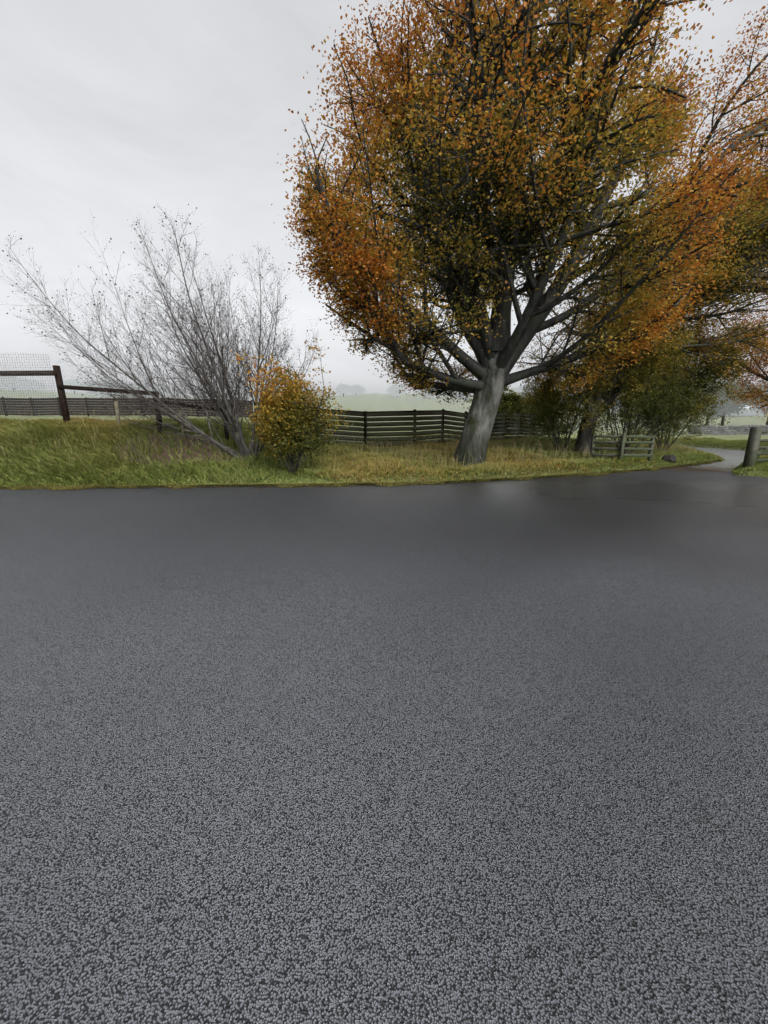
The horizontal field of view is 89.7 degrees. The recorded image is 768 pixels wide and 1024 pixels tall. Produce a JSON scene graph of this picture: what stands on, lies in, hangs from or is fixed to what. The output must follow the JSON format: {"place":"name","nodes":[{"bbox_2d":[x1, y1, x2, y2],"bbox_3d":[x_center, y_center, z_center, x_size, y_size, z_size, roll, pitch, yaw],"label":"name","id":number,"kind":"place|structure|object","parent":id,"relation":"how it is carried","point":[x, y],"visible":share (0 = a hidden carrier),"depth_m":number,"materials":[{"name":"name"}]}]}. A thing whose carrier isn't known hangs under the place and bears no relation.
{"place":"outdoors","nodes":[
{"label":"outdoors","id":0,"kind":"place"},
{"bbox_2d":[0,467,767,1023],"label":"road","id":1,"kind":"structure","parent":0,"point":[478,753],"depth_m":1.80,"materials":[{"name":"grey asphalt"}]},
{"bbox_2d":[0,386,767,485],"bbox_3d":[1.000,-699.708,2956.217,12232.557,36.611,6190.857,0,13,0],"label":"ground","id":2,"kind":"structure","parent":0,"point":[379,402],"depth_m":70.16,"materials":[{"name":"green plant"}]},
{"bbox_2d":[0,352,228,440],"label":"post fence","id":3,"kind":"object","parent":2,"relation":"on","point":[57,374],"visible":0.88,"depth_m":11.89,"materials":[{"name":"brown wood"}]},
{"bbox_2d":[0,397,252,417],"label":"paddock fence","id":4,"kind":"object","parent":2,"relation":"on","point":[78,407],"visible":0.49,"depth_m":34.69,"materials":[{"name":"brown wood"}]},
{"bbox_2d":[1,204,324,458],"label":"bare shrub","id":5,"kind":"object","parent":2,"relation":"on","point":[235,432],"visible":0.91,"depth_m":10.39,"materials":[{"name":"grey plant"}]},
{"bbox_2d":[230,338,352,473],"bbox_3d":[-2.264,-2.569,9.901,2.920,3.379,2.515,0,13,0],"label":"beech shrub","id":6,"kind":"object","parent":2,"relation":"on","point":[291,421],"visible":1,"depth_m":9.53,"materials":[{"name":"yellow plant"}]},
{"bbox_2d":[0,372,741,400],"bbox_3d":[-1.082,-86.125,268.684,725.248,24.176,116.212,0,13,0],"label":"hills","id":7,"kind":"structure","parent":2,"relation":"on","point":[345,389],"depth_m":261.67,"materials":[{"name":"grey plant"}]},
{"bbox_2d":[0,406,767,490],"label":"verge grass","id":8,"kind":"structure","parent":2,"relation":"on","point":[55,468],"depth_m":10.89,"materials":[{"name":"green plant"}]},
{"bbox_2d":[263,400,553,446],"bbox_3d":[3.977,-4.133,18.772,18.728,2.530,3.348,-8,15,-31],"label":"board fence","id":9,"kind":"object","parent":2,"relation":"on","point":[370,420],"visible":0.48,"depth_m":15.28,"materials":[{"name":"brown wood"}]},
{"bbox_2d":[172,462,764,490],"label":"fallen leaves","id":10,"kind":"object","parent":2,"relation":"on","point":[581,478],"visible":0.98,"depth_m":12.16,"materials":[{"name":"orange plant"}]},
{"bbox_2d":[291,443,664,479],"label":"fallen leaves","id":11,"kind":"object","parent":2,"relation":"on","point":[568,455],"visible":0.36,"depth_m":11.61,"materials":[{"name":"orange plant"}]},
{"bbox_2d":[467,385,529,432],"bbox_3d":[8.680,-7.572,28.854,5.009,4.303,3.686,4,14,16],"label":"hedge bush","id":12,"kind":"object","parent":2,"relation":"on","point":[507,399],"visible":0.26,"depth_m":27.95,"materials":[{"name":"green plant"}]},
{"bbox_2d":[271,0,767,466],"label":"beech tree","id":13,"kind":"object","parent":2,"relation":"on","point":[495,140],"visible":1,"depth_m":9.17,"materials":[{"name":"orange plant"}]},
{"bbox_2d":[511,386,558,435],"bbox_3d":[12.325,-8.096,30.872,4.922,5.248,5.517,12,18,42],"label":"hedge bush","id":14,"kind":"object","parent":2,"relation":"on","point":[526,406],"visible":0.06,"depth_m":30.48,"materials":[{"name":"green plant"}]},
{"bbox_2d":[499,327,624,451],"bbox_3d":[6.921,-4.507,14.739,4.263,4.515,3.958,10,16,37],"label":"lane shrub","id":15,"kind":"object","parent":2,"relation":"on","point":[564,406],"visible":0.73,"depth_m":14.37,"materials":[{"name":"green plant"}]},
{"bbox_2d":[589,434,655,461],"bbox_3d":[8.293,-2.051,13.381,2.204,1.293,0.297,-1,13,-3],"label":"rail fence","id":16,"kind":"object","parent":2,"relation":"on","point":[622,448],"visible":0.85,"depth_m":13.33,"materials":[{"name":"grey wood"}]},
{"bbox_2d":[518,4,767,453],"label":"tree","id":17,"kind":"object","parent":2,"relation":"on","point":[751,239],"visible":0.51,"depth_m":12.61,"materials":[{"name":"orange plant"}]},
{"bbox_2d":[569,301,724,467],"bbox_3d":[9.368,-4.378,13.799,4.661,6.212,6.065,9,16,33],"label":"lane shrub","id":18,"kind":"object","parent":2,"relation":"on","point":[638,381],"visible":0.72,"depth_m":13.59,"materials":[{"name":"green plant"}]},
{"bbox_2d":[554,378,767,428],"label":"trees","id":19,"kind":"object","parent":2,"relation":"on","point":[728,406],"visible":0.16,"depth_m":43.88,"materials":[{"name":"grey plant"}]},
{"bbox_2d":[661,455,676,462],"bbox_3d":[10.281,-1.917,13.934,0.455,0.300,0.396,-5,14,-19],"label":"boulder","id":20,"kind":"object","parent":2,"relation":"on","point":[670,458],"visible":0.77,"depth_m":13.81,"materials":[{"name":"grey stone"}]},
{"bbox_2d":[615,308,764,450],"bbox_3d":[12.019,-5.412,15.942,5.912,6.000,5.854,0,13,0],"label":"lane shrub","id":21,"kind":"object","parent":2,"relation":"on","point":[710,367],"visible":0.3,"depth_m":15.16,"materials":[{"name":"green plant"}]},
{"bbox_2d":[701,308,767,419],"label":"tree","id":22,"kind":"object","parent":2,"relation":"on","point":[760,394],"visible":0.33,"depth_m":19.22,"materials":[{"name":"orange plant"}]},
{"bbox_2d":[742,427,767,467],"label":"field gate","id":23,"kind":"structure","parent":2,"relation":"on","point":[751,455],"depth_m":11.99,"materials":[{"name":"grey wood"}]},
{"bbox_2d":[0,0,767,396],"label":"sky","id":24,"kind":"structure","parent":0,"point":[112,111],"materials":[{"name":"white"}]},
{"bbox_2d":[678,446,760,470],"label":"path","id":25,"kind":"structure","parent":0,"point":[733,458],"depth_m":16.27,"materials":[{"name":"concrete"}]},
{"bbox_2d":[688,425,767,434],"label":"dry stone wall","id":26,"kind":"structure","parent":0,"point":[729,430],"depth_m":40.05,"materials":[{"name":"grey stone"}]},
{"bbox_2d":[726,405,763,415],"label":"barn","id":27,"kind":"structure","parent":0,"point":[749,413],"depth_m":113.40,"materials":[{"name":"white"}]}
]}

